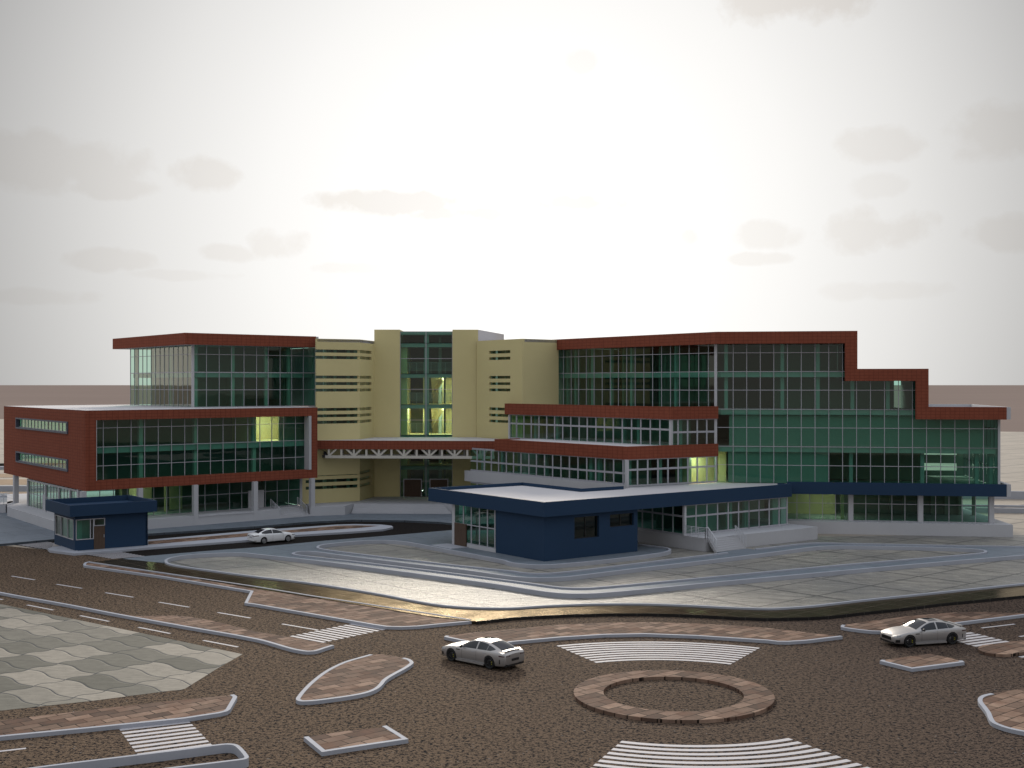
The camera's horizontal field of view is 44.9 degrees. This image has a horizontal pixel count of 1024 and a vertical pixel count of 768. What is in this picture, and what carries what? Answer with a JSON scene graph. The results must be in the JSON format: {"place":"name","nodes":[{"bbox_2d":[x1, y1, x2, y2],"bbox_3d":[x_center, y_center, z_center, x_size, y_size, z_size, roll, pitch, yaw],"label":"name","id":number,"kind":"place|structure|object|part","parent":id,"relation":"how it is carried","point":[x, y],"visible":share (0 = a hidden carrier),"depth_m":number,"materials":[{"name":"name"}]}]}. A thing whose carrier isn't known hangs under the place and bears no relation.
{"place":"outdoors","nodes":[
{"label":"outdoors","id":0,"kind":"place"},
{"bbox_2d":[0,474,19,477],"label":"ground","id":1,"kind":"structure","parent":0,"point":[6,476],"depth_m":193.83,"materials":[{"name":"beige"}]},
{"bbox_2d":[0,479,42,484],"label":"ground","id":2,"kind":"structure","parent":0,"point":[10,481],"depth_m":182.15,"materials":[{"name":"beige"}]},
{"bbox_2d":[0,492,57,493],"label":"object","id":3,"kind":"structure","parent":0,"point":[25,492],"depth_m":165.36,"materials":[{"name":"beige"}]},
{"bbox_2d":[17,541,53,549],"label":"driveway","id":4,"kind":"structure","parent":0,"point":[41,546],"depth_m":111.15,"materials":[{"name":"paint"}]},
{"bbox_2d":[0,694,236,740],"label":"paved island","id":5,"kind":"structure","parent":0,"point":[148,714],"depth_m":53.28,"materials":[{"name":"concrete"}]},
{"bbox_2d":[0,604,241,710],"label":"paved plaza","id":6,"kind":"structure","parent":0,"point":[46,659],"depth_m":64.69,"materials":[{"name":"grey stone"}]},
{"bbox_2d":[0,493,493,545],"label":"forecourt","id":7,"kind":"structure","parent":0,"point":[14,530],"depth_m":127.93,"materials":[{"name":"grey concrete"}]},
{"bbox_2d":[89,522,493,558],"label":"driveway","id":8,"kind":"structure","parent":0,"point":[399,528],"depth_m":118.48,"materials":[{"name":"concrete"}]},
{"bbox_2d":[48,524,392,555],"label":"paved island","id":9,"kind":"structure","parent":8,"relation":"on","point":[213,539],"depth_m":114.68,"materials":[{"name":"concrete"}]},
{"bbox_2d":[45,495,156,550],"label":"gatehouse","id":10,"kind":"object","parent":9,"relation":"on","point":[93,523],"visible":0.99,"depth_m":108.35,"materials":[{"name":"blue paint"}]},
{"bbox_2d":[55,515,73,539],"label":"window","id":11,"kind":"structure","parent":10,"relation":"in","point":[55,515],"depth_m":107.73,"materials":[{"name":"grey metal"}]},
{"bbox_2d":[76,519,93,539],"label":"window","id":12,"kind":"structure","parent":10,"relation":"in","point":[79,519],"depth_m":106.82,"materials":[{"name":"grey metal"}]},
{"bbox_2d":[94,518,104,525],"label":"window","id":13,"kind":"structure","parent":10,"relation":"in","point":[94,518],"depth_m":107.31,"materials":[{"name":"grey metal"}]},
{"bbox_2d":[94,526,104,548],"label":"door","id":14,"kind":"structure","parent":10,"relation":"in","point":[99,531],"depth_m":107.31,"materials":[{"name":"brown wood"}]},
{"bbox_2d":[247,528,294,543],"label":"parked car","id":15,"kind":"object","parent":8,"relation":"on","point":[263,535],"visible":1,"depth_m":112.71,"materials":[{"name":"white paint"}]},
{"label":"side window","id":16,"kind":"part","parent":15,"relation":"part of","materials":[{"name":"black glass"}]},
{"bbox_2d":[296,654,413,704],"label":"paved island","id":17,"kind":"structure","parent":0,"point":[363,676],"depth_m":60.14,"materials":[{"name":"concrete"}]},
{"bbox_2d":[304,725,407,755],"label":"paved island","id":18,"kind":"structure","parent":0,"point":[345,741],"depth_m":49.84,"materials":[{"name":"concrete"}]},
{"bbox_2d":[0,546,1023,767],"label":"road","id":19,"kind":"structure","parent":0,"point":[850,697],"depth_m":57.66,"materials":[{"name":"brown asphalt"}]},
{"bbox_2d":[87,552,141,558],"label":"crosswalk","id":20,"kind":"structure","parent":19,"relation":"on","point":[116,553],"depth_m":104.61,"materials":[{"name":"paint"}]},
{"bbox_2d":[30,743,248,767],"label":"kerb loop","id":21,"kind":"object","parent":19,"relation":"on","point":[241,754],"visible":1,"depth_m":47.17,"materials":[{"name":"concrete"}]},
{"bbox_2d":[119,722,211,753],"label":"crosswalk","id":22,"kind":"structure","parent":19,"relation":"on","point":[161,739],"depth_m":50.77,"materials":[{"name":"paint"}]},
{"bbox_2d":[0,592,333,654],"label":"paved island","id":23,"kind":"structure","parent":19,"relation":"on","point":[298,646],"depth_m":72.59,"materials":[{"name":"concrete"}]},
{"bbox_2d":[0,519,493,545],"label":"kerb","id":24,"kind":"structure","parent":19,"relation":"on","point":[356,520],"depth_m":126.61,"materials":[{"name":"grey concrete"}]},
{"bbox_2d":[83,561,471,629],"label":"paved island","id":25,"kind":"structure","parent":19,"relation":"on","point":[338,611],"depth_m":79.50,"materials":[{"name":"concrete"}]},
{"bbox_2d":[290,624,384,642],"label":"crosswalk","id":26,"kind":"structure","parent":19,"relation":"on","point":[337,632],"depth_m":71.97,"materials":[{"name":"paint"}]},
{"bbox_2d":[442,637,523,668],"bbox_3d":[-1.562,13.822,64.463,4.661,1.331,2.139,0,0,41],"label":"parked car","id":27,"kind":"object","parent":19,"relation":"on","point":[490,652],"visible":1,"depth_m":63.45,"materials":[{"name":"silver metal"}]},
{"bbox_3d":[-2.126,13.441,64.043,0.931,0.375,0.229,0,0,41],"label":"side window","id":28,"kind":"part","parent":27,"relation":"part of","materials":[{"name":"black glass"}]},
{"bbox_3d":[-1.469,13.424,63.456,0.648,0.345,0.245,0,0,41],"label":"side window","id":29,"kind":"part","parent":27,"relation":"part of","materials":[{"name":"black glass"}]},
{"bbox_3d":[-1.036,13.456,63.057,0.475,0.234,0.224,0,0,41],"label":"side window","id":30,"kind":"part","parent":27,"relation":"part of","materials":[{"name":"black glass"}]},
{"bbox_3d":[-0.442,13.385,63.473,0.858,0.307,1.046,0,0,41],"label":"rear window","id":31,"kind":"part","parent":27,"relation":"part of","materials":[{"name":"black glass"}]},
{"bbox_2d":[0,576,1022,751],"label":"lane marking lines","id":32,"kind":"object","parent":19,"relation":"on","point":[221,643],"visible":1,"depth_m":74.65,"materials":[{"name":"paint"}]},
{"bbox_2d":[557,641,758,663],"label":"crosswalk","id":33,"kind":"structure","parent":19,"relation":"on","point":[684,647],"depth_m":67.09,"materials":[{"name":"paint"}]},
{"bbox_2d":[574,670,774,723],"bbox_3d":[7.480,14.430,57.500,9.230,0.180,9.230,0,0,0],"label":"paved ring","id":34,"kind":"object","parent":19,"relation":"on","point":[758,699],"visible":1,"depth_m":56.32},
{"bbox_2d":[593,738,869,767],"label":"crosswalk","id":35,"kind":"structure","parent":19,"relation":"on","point":[735,753],"depth_m":48.18,"materials":[{"name":"paint"}]},
{"bbox_2d":[476,595,1023,624],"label":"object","id":36,"kind":"structure","parent":19,"relation":"on","point":[742,618],"depth_m":77.00,"materials":[{"name":"grey concrete"}]},
{"bbox_2d":[880,618,965,646],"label":"parked car","id":37,"kind":"object","parent":19,"relation":"on","point":[922,631],"visible":1,"depth_m":68.74,"materials":[{"name":"silver metal"}]},
{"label":"side window","id":38,"kind":"part","parent":37,"relation":"part of","materials":[{"name":"black glass"}]},
{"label":"side window","id":39,"kind":"part","parent":37,"relation":"part of","materials":[{"name":"black glass"}]},
{"bbox_2d":[841,612,1023,633],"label":"paved island","id":40,"kind":"structure","parent":19,"relation":"on","point":[879,626],"depth_m":75.45,"materials":[{"name":"concrete"}]},
{"bbox_2d":[957,632,1008,646],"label":"crosswalk","id":41,"kind":"structure","parent":19,"relation":"on","point":[973,634],"depth_m":69.97,"materials":[{"name":"paint"}]},
{"bbox_2d":[0,385,1023,431],"bbox_3d":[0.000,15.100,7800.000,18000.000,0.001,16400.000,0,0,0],"label":"terrain","id":42,"kind":"structure","parent":0,"point":[1012,396],"depth_m":1496.83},
{"bbox_2d":[0,419,1023,549],"bbox_3d":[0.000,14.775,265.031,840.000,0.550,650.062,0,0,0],"label":"paved ground","id":43,"kind":"structure","parent":0,"point":[1012,458],"depth_m":215.16,"materials":[{"name":"grey concrete"}]},
{"bbox_2d":[0,463,65,465],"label":"wall","id":44,"kind":"structure","parent":43,"relation":"on","point":[53,464],"depth_m":218.94,"materials":[{"name":"black"}]},
{"bbox_2d":[22,542,58,549],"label":"crosswalk","id":45,"kind":"structure","parent":43,"relation":"on","point":[46,546],"depth_m":111.09,"materials":[{"name":"paint"}]},
{"bbox_2d":[0,485,114,490],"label":"wall","id":46,"kind":"structure","parent":43,"relation":"on","point":[10,488],"depth_m":167.75,"materials":[{"name":"concrete"}]},
{"bbox_2d":[0,333,318,530],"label":"office building","id":47,"kind":"structure","parent":43,"relation":"on","point":[216,431],"depth_m":133.60,"materials":[{"name":"metal"}]},
{"bbox_2d":[15,417,67,433],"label":"window","id":48,"kind":"structure","parent":47,"relation":"in","point":[17,420],"depth_m":130.17,"materials":[{"name":"metal"}]},
{"bbox_2d":[15,451,67,471],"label":"window","id":49,"kind":"structure","parent":47,"relation":"in","point":[17,454],"depth_m":130.24,"materials":[{"name":"metal"}]},
{"bbox_2d":[248,490,263,508],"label":"door","id":50,"kind":"structure","parent":47,"relation":"in","point":[260,492],"depth_m":133.18,"materials":[{"name":"grey metal"}]},
{"bbox_2d":[302,330,558,515],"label":"stair tower building","id":51,"kind":"structure","parent":43,"relation":"on","point":[452,383],"depth_m":145.25,"materials":[{"name":"beige paint"}]},
{"bbox_2d":[317,437,494,458],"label":"canopy bridge","id":52,"kind":"structure","parent":51,"relation":"attached to","point":[433,445],"depth_m":137.10,"materials":[{"name":"metal"}]},
{"bbox_2d":[403,479,421,496],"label":"door","id":53,"kind":"structure","parent":51,"relation":"in","point":[411,487],"depth_m":146.75,"materials":[{"name":"brown wood"}]},
{"bbox_2d":[430,479,447,487],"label":"door","id":54,"kind":"structure","parent":51,"relation":"in","point":[433,482],"depth_m":146.75,"materials":[{"name":"brown wood"}]},
{"bbox_2d":[465,331,1012,536],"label":"office building","id":55,"kind":"structure","parent":43,"relation":"on","point":[829,432],"depth_m":123.72,"materials":[{"name":"glass"}]},
{"bbox_2d":[963,507,1023,512],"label":"kerb","id":56,"kind":"structure","parent":43,"relation":"on","point":[1001,510],"depth_m":139.22,"materials":[{"name":"concrete"}]},
{"bbox_2d":[963,491,1023,498],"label":"wall","id":57,"kind":"structure","parent":43,"relation":"on","point":[1017,494],"depth_m":155.94,"materials":[{"name":"concrete"}]},
{"bbox_2d":[963,504,1023,507],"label":"kerb","id":58,"kind":"structure","parent":43,"relation":"on","point":[1020,506],"depth_m":145.78,"materials":[{"name":"concrete"}]},
{"bbox_2d":[0,0,1023,384],"label":"sky","id":59,"kind":"structure","parent":0,"point":[323,169],"materials":[{"name":"white"}]},
{"bbox_2d":[95,559,1023,623],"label":"pavement","id":60,"kind":"structure","parent":0,"point":[474,615],"depth_m":79.99,"materials":[{"name":"tile"}]},
{"bbox_2d":[125,530,1023,592],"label":"footpath","id":61,"kind":"structure","parent":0,"point":[424,538],"depth_m":102.72,"materials":[{"name":"grey concrete"}]},
{"bbox_2d":[428,482,817,561],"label":"reception pavilion","id":62,"kind":"structure","parent":61,"relation":"on","point":[540,522],"depth_m":108.84,"materials":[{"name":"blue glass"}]},
{"bbox_2d":[454,522,466,546],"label":"door","id":63,"kind":"structure","parent":62,"relation":"in","point":[460,530],"depth_m":109.08,"materials":[{"name":"brown wood"}]},
{"bbox_2d":[574,516,596,538],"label":"window","id":64,"kind":"structure","parent":62,"relation":"in","point":[587,516],"depth_m":102.71,"materials":[{"name":"grey metal"}]},
{"bbox_2d":[610,513,631,526],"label":"window","id":65,"kind":"structure","parent":62,"relation":"in","point":[625,513],"depth_m":105.02,"materials":[{"name":"grey metal"}]},
{"bbox_2d":[169,535,1023,607],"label":"paved ground","id":66,"kind":"structure","parent":0,"point":[818,590],"depth_m":93.27,"materials":[{"name":"concrete paving slabs"}]},
{"bbox_2d":[318,540,670,568],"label":"kerb","id":67,"kind":"structure","parent":66,"relation":"on","point":[550,566],"depth_m":103.05,"materials":[{"name":"concrete"}]},
{"bbox_2d":[316,546,727,574],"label":"kerb","id":68,"kind":"structure","parent":66,"relation":"on","point":[526,573],"depth_m":98.11,"materials":[{"name":"concrete"}]},
{"bbox_2d":[164,552,1023,597],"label":"kerb","id":69,"kind":"structure","parent":66,"relation":"on","point":[612,593],"depth_m":92.92,"materials":[{"name":"concrete"}]},
{"bbox_2d":[164,561,1023,609],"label":"kerb","id":70,"kind":"structure","parent":66,"relation":"on","point":[600,604],"depth_m":80.69,"materials":[{"name":"concrete"}]},
{"bbox_2d":[292,546,986,589],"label":"kerb","id":71,"kind":"structure","parent":66,"relation":"on","point":[455,571],"depth_m":97.37,"materials":[{"name":"concrete"}]},
{"bbox_2d":[754,542,1023,549],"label":"kerb","id":72,"kind":"structure","parent":66,"relation":"on","point":[886,544],"depth_m":109.39,"materials":[{"name":"concrete"}]},
{"bbox_2d":[444,622,842,644],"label":"paved island","id":73,"kind":"structure","parent":0,"point":[646,629],"depth_m":71.21,"materials":[{"name":"concrete"}]},
{"bbox_2d":[880,654,964,671],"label":"paved island","id":74,"kind":"structure","parent":0,"point":[921,662],"depth_m":63.80,"materials":[{"name":"concrete"}]},
{"bbox_2d":[978,688,1023,735],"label":"paved island","id":75,"kind":"structure","parent":0,"point":[1003,711],"depth_m":54.59,"materials":[{"name":"concrete"}]},
{"bbox_2d":[978,640,1023,656],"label":"paved island","id":76,"kind":"structure","parent":0,"point":[1010,649],"depth_m":66.92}
]}

